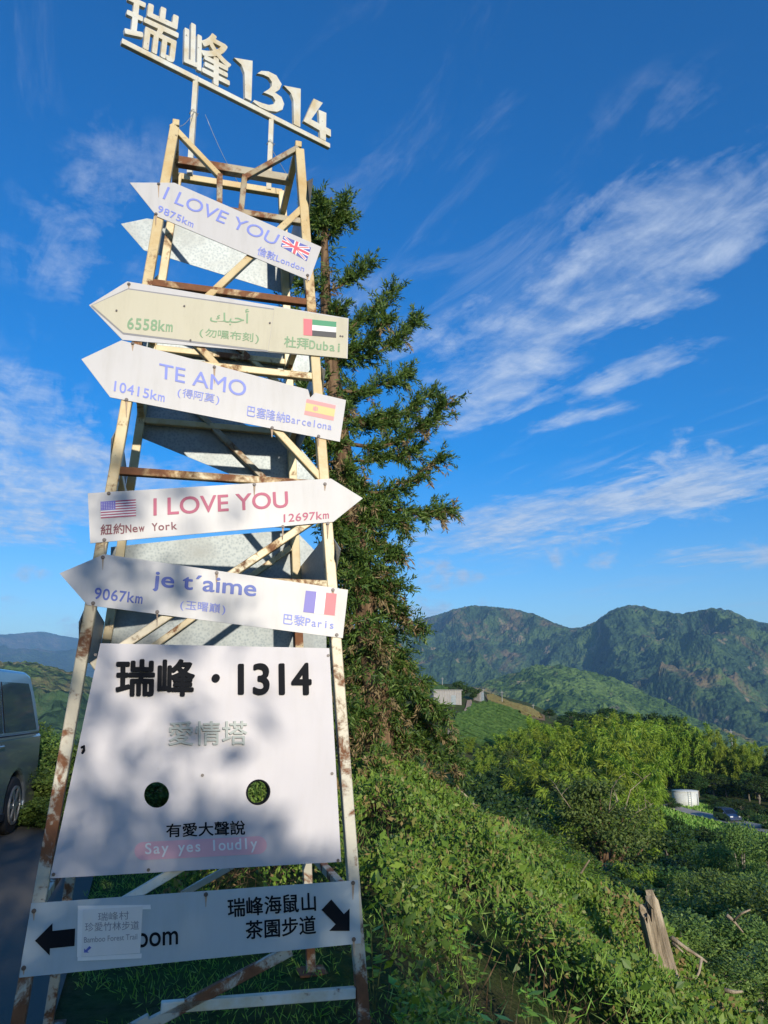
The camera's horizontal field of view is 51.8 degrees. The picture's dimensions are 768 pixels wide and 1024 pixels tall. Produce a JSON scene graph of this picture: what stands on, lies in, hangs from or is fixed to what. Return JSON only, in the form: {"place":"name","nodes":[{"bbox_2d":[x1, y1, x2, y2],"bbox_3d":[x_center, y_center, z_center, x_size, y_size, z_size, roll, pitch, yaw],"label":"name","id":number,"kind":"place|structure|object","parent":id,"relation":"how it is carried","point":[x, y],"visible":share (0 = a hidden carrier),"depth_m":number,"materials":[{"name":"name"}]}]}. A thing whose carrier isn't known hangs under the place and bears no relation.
{"place":"outdoors","nodes":[
{"label":"outdoors","id":0,"kind":"place"},
{"bbox_2d":[0,661,92,748],"bbox_3d":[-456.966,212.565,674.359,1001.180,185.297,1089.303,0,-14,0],"label":"wooded hill","id":1,"kind":"structure","parent":0,"point":[51,686],"depth_m":571.87,"materials":[{"name":"plant"}]},
{"bbox_2d":[0,826,93,1023],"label":"asphalt road","id":2,"kind":"structure","parent":0,"point":[20,849],"depth_m":6.37,"materials":[{"name":"grey asphalt"}]},
{"bbox_2d":[0,669,39,833],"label":"parked van","id":3,"kind":"object","parent":2,"relation":"on","point":[19,740],"visible":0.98,"depth_m":9.87,"materials":[{"name":"grey paint"}]},
{"bbox_2d":[0,632,101,677],"bbox_3d":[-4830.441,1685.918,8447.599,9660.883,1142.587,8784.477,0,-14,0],"label":"mountains","id":4,"kind":"structure","parent":0,"point":[50,649],"depth_m":7277.17,"materials":[{"name":"blue"}]},
{"bbox_2d":[0,0,767,637],"label":"sky","id":5,"kind":"structure","parent":0,"point":[572,195],"materials":[{"name":"blue"}]},
{"bbox_2d":[16,684,767,1023],"bbox_3d":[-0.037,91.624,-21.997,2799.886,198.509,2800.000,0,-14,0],"label":"ground","id":6,"kind":"structure","parent":0,"point":[82,1006],"depth_m":4.65,"materials":[{"name":"green plant"}]},
{"bbox_2d":[16,768,68,825],"bbox_3d":[-4.619,3.879,10.600,1.538,0.788,1.429,-2,-14,9],"label":"roadside shrub","id":7,"kind":"object","parent":6,"relation":"on","point":[23,820],"visible":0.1,"depth_m":10.19,"materials":[{"name":"green plant"}]},
{"bbox_2d":[19,773,71,826],"bbox_3d":[-4.292,3.869,10.556,1.428,0.788,1.327,-9,-16,34],"label":"roadside shrub","id":8,"kind":"object","parent":6,"relation":"on","point":[37,800],"visible":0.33,"depth_m":10.15,"materials":[{"name":"green plant"}]},
{"bbox_2d":[28,741,78,803],"bbox_3d":[-4.489,3.821,11.139,1.872,1.266,2.016,3,-14,-14],"label":"roadside shrub","id":9,"kind":"object","parent":6,"relation":"on","point":[50,770],"visible":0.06,"depth_m":10.67,"materials":[{"name":"green plant"}]},
{"bbox_2d":[35,727,76,790],"bbox_3d":[-4.962,3.900,11.729,1.792,1.423,1.664,-11,-17,38],"label":"roadside shrub","id":10,"kind":"object","parent":6,"relation":"on","point":[52,738],"visible":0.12,"depth_m":11.49,"materials":[{"name":"green plant"}]},
{"bbox_2d":[144,782,168,807],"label":"roadside shrub","id":11,"kind":"object","parent":6,"relation":"on","point":[158,803],"visible":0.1,"depth_m":10.72,"materials":[{"name":"green plant"}]},
{"bbox_2d":[10,119,370,1023],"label":"sign tower","id":12,"kind":"structure","parent":6,"relation":"on","point":[46,885],"depth_m":3.78,"materials":[{"name":"paint"}]},
{"bbox_2d":[79,610,103,662],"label":"arrow sign","id":13,"kind":"object","parent":12,"relation":"attached to","point":[97,634],"visible":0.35,"depth_m":4.00,"materials":[{"name":"metal"}]},
{"bbox_2d":[19,880,360,977],"bbox_3d":[-0.714,1.623,3.077,1.280,0.282,0.028,4,-14,-14],"label":"direction sign","id":14,"kind":"object","parent":12,"relation":"attached to","point":[187,926],"visible":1,"depth_m":3.09,"materials":[{"name":"metal"}]},
{"bbox_2d":[77,905,150,960],"bbox_3d":[-1.028,1.592,2.997,0.268,0.194,0.015,3,-14,-14],"label":"paper notice","id":15,"kind":"object","parent":14,"relation":"attached to","point":[110,932],"visible":1,"depth_m":2.99,"materials":[{"name":"paper"}]},
{"bbox_2d":[50,643,340,877],"bbox_3d":[-0.733,1.001,3.279,1.128,0.889,0.086,4,-14,-14],"label":"message board","id":16,"kind":"object","parent":12,"relation":"attached to","point":[207,736],"visible":1,"depth_m":3.26,"materials":[{"name":"metal"}]},
{"bbox_2d":[121,218,280,292],"bbox_3d":[-1.099,-1.574,4.829,0.987,0.365,0.031,4,-14,-15],"label":"arrow sign","id":17,"kind":"object","parent":12,"relation":"attached to","point":[189,247],"visible":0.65,"depth_m":4.84,"materials":[{"name":"metal"}]},
{"bbox_2d":[60,554,347,637],"bbox_3d":[-0.766,0.371,3.467,1.246,0.340,0.028,3,-14,-14],"label":"arrow sign","id":18,"kind":"object","parent":12,"relation":"attached to","point":[129,584],"visible":1,"depth_m":3.47,"materials":[{"name":"metal"}]},
{"bbox_2d":[111,530,313,578],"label":"arrow sign","id":19,"kind":"object","parent":12,"relation":"attached to","point":[225,553],"visible":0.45,"depth_m":4.59,"materials":[{"name":"metal"}]},
{"bbox_2d":[81,340,345,445],"bbox_3d":[-0.790,-0.564,3.762,1.246,0.456,0.034,3,-14,-14],"label":"arrow sign","id":20,"kind":"object","parent":12,"relation":"attached to","point":[128,371],"visible":1,"depth_m":3.76,"materials":[{"name":"metal"}]},
{"bbox_2d":[111,609,325,647],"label":"arrow sign","id":21,"kind":"object","parent":12,"relation":"attached to","point":[127,623],"depth_m":4.50,"materials":[{"name":"metal"}]},
{"bbox_2d":[89,281,348,358],"bbox_3d":[-0.786,-0.935,3.883,1.254,0.317,0.032,3,-14,-14],"label":"arrow sign","id":22,"kind":"object","parent":12,"relation":"attached to","point":[131,311],"visible":1,"depth_m":3.87,"materials":[{"name":"metal"}]},
{"bbox_2d":[88,479,362,552],"bbox_3d":[-0.699,0.013,3.603,1.240,0.420,0.028,4,-14,-15],"label":"arrow sign","id":23,"kind":"object","parent":12,"relation":"attached to","point":[135,514],"visible":1,"depth_m":3.59,"materials":[{"name":"metal"}]},
{"bbox_2d":[120,0,330,189],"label":"lettering sign","id":24,"kind":"object","parent":12,"relation":"attached to","point":[216,66],"visible":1,"depth_m":4.85,"materials":[{"name":"white metal"}]},
{"bbox_2d":[130,182,320,281],"bbox_3d":[-0.804,-1.440,4.046,0.981,0.482,0.029,3,-14,-13],"label":"arrow sign","id":25,"kind":"object","parent":12,"relation":"attached to","point":[203,215],"visible":1,"depth_m":4.05,"materials":[{"name":"metal"}]},
{"bbox_2d":[143,342,309,371],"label":"arrow sign","id":26,"kind":"object","parent":12,"relation":"attached to","point":[301,363],"visible":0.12,"depth_m":4.82,"materials":[{"name":"metal"}]},
{"bbox_2d":[143,405,315,479],"bbox_3d":[-0.916,-0.398,4.698,1.105,0.620,0.029,4,-14,-16],"label":"arrow sign","id":27,"kind":"object","parent":12,"relation":"attached to","point":[266,455],"visible":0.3,"depth_m":4.67,"materials":[{"name":"metal"}]},
{"bbox_2d":[289,178,312,289],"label":"arrow sign","id":28,"kind":"object","parent":12,"relation":"attached to","point":[295,230],"visible":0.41,"depth_m":4.54,"materials":[{"name":"metal"}]},
{"bbox_2d":[300,539,340,579],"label":"arrow sign","id":29,"kind":"object","parent":12,"relation":"attached to","point":[312,566],"visible":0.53,"depth_m":4.16,"materials":[{"name":"metal"}]},
{"bbox_2d":[265,180,483,818],"bbox_3d":[-0.246,-0.416,9.804,2.701,8.483,2.300,-2,-14,10],"label":"conifer tree","id":30,"kind":"object","parent":6,"relation":"on","point":[380,670],"visible":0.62,"depth_m":9.73,"materials":[{"name":"green plant"}]},
{"bbox_2d":[363,924,393,1011],"bbox_3d":[-0.039,2.199,3.798,0.223,0.370,0.170,-12,-18,40],"label":"broadleaf weed","id":31,"kind":"object","parent":6,"relation":"on","point":[376,972],"visible":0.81,"depth_m":3.78,"materials":[{"name":"green plant"}]},
{"bbox_2d":[425,690,462,704],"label":"farm shed","id":32,"kind":"structure","parent":6,"relation":"on","point":[452,696],"depth_m":167.30,"materials":[{"name":"metal"}]},
{"bbox_2d":[146,794,756,1023],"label":"twigs","id":33,"kind":"object","parent":6,"relation":"on","point":[472,946],"visible":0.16,"depth_m":4.99,"materials":[{"name":"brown plant"}]},
{"bbox_2d":[443,914,468,975],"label":"broadleaf weed","id":34,"kind":"object","parent":6,"relation":"on","point":[455,948],"visible":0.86,"depth_m":4.55,"materials":[{"name":"green plant"}]},
{"bbox_2d":[157,747,767,1023],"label":"ground cover","id":35,"kind":"object","parent":6,"relation":"on","point":[393,860],"visible":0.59,"depth_m":5.20,"materials":[{"name":"green plant"}]},
{"bbox_2d":[182,754,763,1023],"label":"tall grass","id":36,"kind":"structure","parent":6,"relation":"on","point":[482,913],"depth_m":4.48,"materials":[{"name":"plant"}]},
{"bbox_2d":[461,943,487,1006],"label":"broadleaf weed","id":37,"kind":"object","parent":6,"relation":"on","point":[471,972],"visible":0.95,"depth_m":4.19,"materials":[{"name":"green plant"}]},
{"bbox_2d":[445,771,509,799],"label":"broadleaf tree","id":38,"kind":"object","parent":6,"relation":"on","point":[472,788],"visible":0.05,"depth_m":43.27,"materials":[{"name":"green plant"}]},
{"bbox_2d":[471,754,502,782],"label":"bamboo clump","id":39,"kind":"object","parent":6,"relation":"on","point":[479,764],"visible":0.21,"depth_m":93.03,"materials":[{"name":"green plant"}]},
{"bbox_2d":[453,700,534,745],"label":"tea bushes","id":40,"kind":"object","parent":6,"relation":"on","point":[483,720],"visible":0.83,"depth_m":151.89,"materials":[{"name":"plant"}]},
{"bbox_2d":[463,783,563,835],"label":"broadleaf tree","id":41,"kind":"object","parent":6,"relation":"on","point":[486,790],"visible":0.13,"depth_m":41.43,"materials":[{"name":"green plant"}]},
{"bbox_2d":[487,693,542,718],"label":"young tea rows","id":42,"kind":"object","parent":6,"relation":"on","point":[526,710],"visible":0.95,"depth_m":179.46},
{"bbox_2d":[487,755,548,795],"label":"bamboo clump","id":43,"kind":"object","parent":6,"relation":"on","point":[507,770],"visible":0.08,"depth_m":80.33,"materials":[{"name":"green plant"}]},
{"bbox_2d":[507,725,533,758],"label":"bamboo clump","id":44,"kind":"object","parent":6,"relation":"on","point":[522,732],"visible":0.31,"depth_m":115.77,"materials":[{"name":"green plant"}]},
{"bbox_2d":[475,802,568,853],"bbox_3d":[4.123,13.500,30.306,5.718,4.470,5.498,4,-14,-16],"label":"broadleaf tree","id":45,"kind":"object","parent":6,"relation":"on","point":[509,814],"visible":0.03,"depth_m":30.81,"materials":[{"name":"green plant"}]},
{"bbox_2d":[517,973,539,1023],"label":"broadleaf weed","id":46,"kind":"object","parent":6,"relation":"on","point":[520,990],"visible":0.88,"depth_m":4.03,"materials":[{"name":"green plant"}]},
{"bbox_2d":[500,754,566,821],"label":"bamboo clump","id":47,"kind":"object","parent":6,"relation":"on","point":[526,775],"visible":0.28,"depth_m":64.10,"materials":[{"name":"green plant"}]},
{"bbox_2d":[489,792,578,851],"bbox_3d":[6.914,16.679,38.601,6.774,5.702,4.758,-23,-27,59],"label":"broadleaf tree","id":48,"kind":"object","parent":6,"relation":"on","point":[525,806],"visible":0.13,"depth_m":38.92,"materials":[{"name":"green plant"}]},
{"bbox_2d":[509,747,559,786],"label":"bamboo clump","id":49,"kind":"object","parent":6,"relation":"on","point":[537,755],"visible":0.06,"depth_m":85.22,"materials":[{"name":"green plant"}]},
{"bbox_2d":[504,767,573,819],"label":"bamboo clump","id":50,"kind":"object","parent":6,"relation":"on","point":[543,785],"visible":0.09,"depth_m":61.94,"materials":[{"name":"green plant"}]},
{"bbox_2d":[525,714,559,752],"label":"bamboo clump","id":51,"kind":"object","parent":6,"relation":"on","point":[535,724],"visible":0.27,"depth_m":118.19,"materials":[{"name":"green plant"}]},
{"bbox_2d":[501,833,592,873],"bbox_3d":[1.632,3.839,8.637,1.264,0.598,1.093,-8,-15,29],"label":"bank shrub","id":52,"kind":"object","parent":6,"relation":"on","point":[567,859],"visible":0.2,"depth_m":8.61,"materials":[{"name":"green plant"}]},
{"bbox_2d":[527,988,581,1023],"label":"broadleaf weed","id":53,"kind":"object","parent":6,"relation":"on","point":[542,1003],"visible":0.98,"depth_m":3.62,"materials":[{"name":"green plant"}]},
{"bbox_2d":[526,833,607,878],"bbox_3d":[1.962,4.321,9.604,1.459,0.779,1.261,-7,-15,27],"label":"bank shrub","id":54,"kind":"object","parent":6,"relation":"on","point":[594,862],"visible":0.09,"depth_m":9.62,"materials":[{"name":"green plant"}]},
{"bbox_2d":[535,769,609,819],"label":"bamboo clump","id":55,"kind":"object","parent":6,"relation":"on","point":[544,794],"visible":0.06,"depth_m":56.40,"materials":[{"name":"green plant"}]},
{"bbox_2d":[549,738,600,785],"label":"bamboo clump","id":56,"kind":"object","parent":6,"relation":"on","point":[559,752],"visible":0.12,"depth_m":79.65,"materials":[{"name":"green plant"}]},
{"bbox_2d":[554,723,595,750],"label":"bamboo clump","id":57,"kind":"object","parent":6,"relation":"on","point":[582,734],"visible":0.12,"depth_m":103.21,"materials":[{"name":"green plant"}]},
{"bbox_2d":[558,758,632,811],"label":"bamboo clump","id":58,"kind":"object","parent":6,"relation":"on","point":[607,768],"visible":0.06,"depth_m":65.95,"materials":[{"name":"green plant"}]},
{"bbox_2d":[529,773,672,872],"bbox_3d":[7.896,12.766,29.717,5.750,5.865,6.127,-5,-14,20],"label":"broadleaf tree","id":59,"kind":"object","parent":6,"relation":"on","point":[588,805],"visible":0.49,"depth_m":29.57,"materials":[{"name":"dark green leaves"},{"name":"brown bark"}]},
{"bbox_2d":[576,736,633,779],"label":"bamboo clump","id":60,"kind":"object","parent":6,"relation":"on","point":[589,752],"visible":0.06,"depth_m":80.03,"materials":[{"name":"green plant"}]},
{"bbox_2d":[583,711,627,735],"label":"bamboo clump","id":61,"kind":"object","parent":6,"relation":"on","point":[600,722],"visible":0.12,"depth_m":115.98,"materials":[{"name":"green plant"}]},
{"bbox_2d":[572,777,641,831],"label":"bamboo clump","id":62,"kind":"object","parent":6,"relation":"on","point":[624,800],"visible":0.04,"depth_m":49.65,"materials":[{"name":"green plant"}]},
{"bbox_2d":[574,767,643,826],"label":"bamboo clump","id":63,"kind":"object","parent":6,"relation":"on","point":[628,783],"visible":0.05,"depth_m":58.96,"materials":[{"name":"green plant"}]},
{"bbox_2d":[589,725,651,778],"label":"bamboo clump","id":64,"kind":"object","parent":6,"relation":"on","point":[645,744],"visible":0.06,"depth_m":86.28,"materials":[{"name":"green plant"}]},
{"bbox_2d":[593,718,649,744],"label":"bamboo clump","id":65,"kind":"object","parent":6,"relation":"on","point":[602,732],"visible":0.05,"depth_m":100.55,"materials":[{"name":"green plant"}]},
{"bbox_2d":[587,811,666,860],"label":"bamboo clump","id":66,"kind":"object","parent":6,"relation":"on","point":[663,822],"visible":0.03,"depth_m":42.98,"materials":[{"name":"green plant"}]},
{"bbox_2d":[607,861,657,887],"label":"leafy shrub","id":67,"kind":"object","parent":6,"relation":"on","point":[650,875],"visible":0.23,"depth_m":21.85,"materials":[{"name":"green plant"}]},
{"bbox_2d":[602,737,663,782],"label":"bamboo clump","id":68,"kind":"object","parent":6,"relation":"on","point":[651,755],"visible":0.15,"depth_m":75.01,"materials":[{"name":"green plant"}]},
{"bbox_2d":[605,723,667,813],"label":"bamboo clump","id":69,"kind":"object","parent":6,"relation":"on","point":[656,747],"visible":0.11,"depth_m":91.79,"materials":[{"name":"green plant"}]},
{"bbox_2d":[603,748,674,835],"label":"bamboo clump","id":70,"kind":"object","parent":6,"relation":"on","point":[655,776],"visible":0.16,"depth_m":66.94,"materials":[{"name":"green plant"}]},
{"bbox_2d":[595,860,687,908],"bbox_3d":[6.581,11.076,22.317,3.568,2.231,3.711,-1,-14,5],"label":"broadleaf tree","id":71,"kind":"object","parent":6,"relation":"on","point":[612,870],"visible":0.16,"depth_m":22.25,"materials":[{"name":"green plant"}]},
{"bbox_2d":[616,779,669,827],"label":"bamboo clump","id":72,"kind":"object","parent":6,"relation":"on","point":[654,794],"visible":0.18,"depth_m":59.19,"materials":[{"name":"green plant"}]},
{"bbox_2d":[615,878,671,910],"bbox_3d":[6.366,10.178,19.123,2.478,2.299,3.528,-2,-14,8],"label":"broadleaf tree","id":73,"kind":"object","parent":6,"relation":"on","point":[641,891],"visible":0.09,"depth_m":19.36,"materials":[{"name":"green plant"}]},
{"bbox_2d":[617,712,675,789],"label":"bamboo clump","id":74,"kind":"object","parent":6,"relation":"on","point":[666,741],"visible":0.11,"depth_m":116.45,"materials":[{"name":"green plant"}]},
{"bbox_2d":[638,890,678,1023],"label":"tree stump","id":75,"kind":"object","parent":6,"relation":"on","point":[655,935],"visible":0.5,"depth_m":5.49,"materials":[{"name":"brown wood"}]},
{"bbox_2d":[625,829,702,862],"bbox_3d":[13.819,17.763,38.744,5.957,4.331,4.184,-52,-53,73],"label":"broadleaf tree","id":76,"kind":"object","parent":6,"relation":"on","point":[677,845],"visible":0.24,"depth_m":38.59,"materials":[{"name":"green plant"}]},
{"bbox_2d":[644,715,687,787],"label":"bamboo clump","id":77,"kind":"object","parent":6,"relation":"on","point":[670,778],"visible":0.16,"depth_m":131.66,"materials":[{"name":"green plant"}]},
{"bbox_2d":[666,728,696,788],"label":"bamboo clump","id":78,"kind":"object","parent":6,"relation":"on","point":[679,756],"visible":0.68,"depth_m":128.93,"materials":[{"name":"green plant"}]},
{"bbox_2d":[671,789,698,806],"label":"water tank","id":79,"kind":"object","parent":6,"relation":"on","point":[687,797],"visible":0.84,"depth_m":109.06,"materials":[{"name":"metal"}]},
{"bbox_2d":[636,862,734,912],"bbox_3d":[8.350,11.312,22.666,3.728,2.330,2.618,-18,-22,52],"label":"broadleaf tree","id":80,"kind":"object","parent":6,"relation":"on","point":[660,875],"visible":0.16,"depth_m":22.72,"materials":[{"name":"green plant"}]},
{"bbox_2d":[670,935,706,978],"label":"dead branch","id":81,"kind":"object","parent":6,"relation":"on","point":[676,942],"visible":0.91,"depth_m":5.56,"materials":[{"name":"brown wood"}]},
{"bbox_2d":[660,869,718,912],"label":"leafy shrub","id":82,"kind":"object","parent":6,"relation":"on","point":[685,890],"visible":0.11,"depth_m":20.84,"materials":[{"name":"green plant"}]},
{"bbox_2d":[615,907,767,1001],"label":"leafy shrub","id":83,"kind":"object","parent":6,"relation":"on","point":[687,931],"visible":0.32,"depth_m":8.80,"materials":[{"name":"green plant"}]},
{"bbox_2d":[673,721,713,792],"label":"bamboo clump","id":84,"kind":"object","parent":6,"relation":"on","point":[698,756],"visible":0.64,"depth_m":127.86,"materials":[{"name":"green plant"}]},
{"bbox_2d":[661,867,766,930],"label":"leafy shrub","id":85,"kind":"object","parent":6,"relation":"on","point":[693,887],"visible":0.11,"depth_m":16.45,"materials":[{"name":"green plant"}]},
{"bbox_2d":[689,728,738,795],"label":"bamboo clump","id":86,"kind":"object","parent":6,"relation":"on","point":[719,744],"visible":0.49,"depth_m":127.25,"materials":[{"name":"green plant"}]},
{"bbox_2d":[660,805,767,840],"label":"verge grass","id":87,"kind":"structure","parent":6,"relation":"on","point":[689,820],"depth_m":98.34,"materials":[{"name":"plant"}]},
{"bbox_2d":[661,894,767,1006],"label":"leafy shrub","id":88,"kind":"object","parent":6,"relation":"on","point":[693,901],"visible":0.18,"depth_m":14.66,"materials":[{"name":"green plant"}]},
{"bbox_2d":[663,804,767,832],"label":"lane","id":89,"kind":"structure","parent":6,"relation":"on","point":[707,815],"depth_m":101.61,"materials":[{"name":"asphalt"}]},
{"bbox_2d":[713,807,741,821],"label":"parked car","id":90,"kind":"object","parent":89,"relation":"on","point":[726,814],"visible":0.98,"depth_m":97.86,"materials":[{"name":"blue paint"}]},
{"bbox_2d":[705,773,729,795],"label":"broadleaf tree","id":91,"kind":"object","parent":6,"relation":"on","point":[715,784],"visible":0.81,"depth_m":120.06,"materials":[{"name":"green plant"}]},
{"bbox_2d":[674,819,767,880],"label":"leafy shrub","id":92,"kind":"object","parent":6,"relation":"on","point":[731,836],"visible":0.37,"depth_m":27.45,"materials":[{"name":"green plant"}]},
{"bbox_2d":[689,841,755,903],"bbox_3d":[10.523,12.559,26.010,3.904,3.314,3.704,-1,-14,5],"label":"leafy shrub","id":93,"kind":"object","parent":6,"relation":"on","point":[716,859],"visible":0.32,"depth_m":25.89,"materials":[{"name":"green plant"}]},
{"bbox_2d":[688,872,767,998],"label":"leafy shrub","id":94,"kind":"object","parent":6,"relation":"on","point":[740,894],"visible":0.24,"depth_m":14.44,"materials":[{"name":"green plant"}]},
{"bbox_2d":[688,922,767,1023],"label":"leafy shrub","id":95,"kind":"object","parent":6,"relation":"on","point":[718,945],"visible":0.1,"depth_m":10.89,"materials":[{"name":"green plant"}]},
{"bbox_2d":[713,739,746,797],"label":"bamboo clump","id":96,"kind":"object","parent":6,"relation":"on","point":[734,763],"visible":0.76,"depth_m":124.46,"materials":[{"name":"green plant"}]},
{"bbox_2d":[692,829,767,907],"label":"leafy shrub","id":97,"kind":"object","parent":6,"relation":"on","point":[762,858],"visible":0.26,"depth_m":23.63,"materials":[{"name":"green plant"}]},
{"bbox_2d":[693,907,767,1012],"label":"leafy shrub","id":98,"kind":"object","parent":6,"relation":"on","point":[747,935],"visible":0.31,"depth_m":10.92,"materials":[{"name":"green plant"}]},
{"bbox_2d":[712,883,767,1014],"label":"leafy shrub","id":99,"kind":"object","parent":6,"relation":"on","point":[763,916],"visible":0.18,"depth_m":12.54,"materials":[{"name":"green plant"}]},
{"bbox_2d":[728,938,767,1018],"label":"leafy shrub","id":100,"kind":"object","parent":6,"relation":"on","point":[762,950],"visible":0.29,"depth_m":9.24,"materials":[{"name":"green plant"}]},
{"bbox_2d":[734,740,763,798],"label":"bamboo clump","id":101,"kind":"object","parent":6,"relation":"on","point":[752,762],"visible":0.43,"depth_m":127.39,"materials":[{"name":"green plant"}]},
{"bbox_2d":[740,775,767,804],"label":"broadleaf tree","id":102,"kind":"object","parent":6,"relation":"on","point":[757,784],"visible":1,"depth_m":113.30,"materials":[{"name":"green plant"}]},
{"bbox_2d":[326,605,767,741],"bbox_3d":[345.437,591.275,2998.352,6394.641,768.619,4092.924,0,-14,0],"label":"mountains","id":103,"kind":"structure","parent":0,"point":[709,665],"depth_m":2509.83,"materials":[{"name":"green plant"}]},
{"bbox_2d":[468,664,767,755],"bbox_3d":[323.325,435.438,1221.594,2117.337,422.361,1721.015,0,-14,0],"label":"foothills","id":104,"kind":"structure","parent":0,"point":[559,689],"depth_m":1410.47,"materials":[{"name":"green plant"}]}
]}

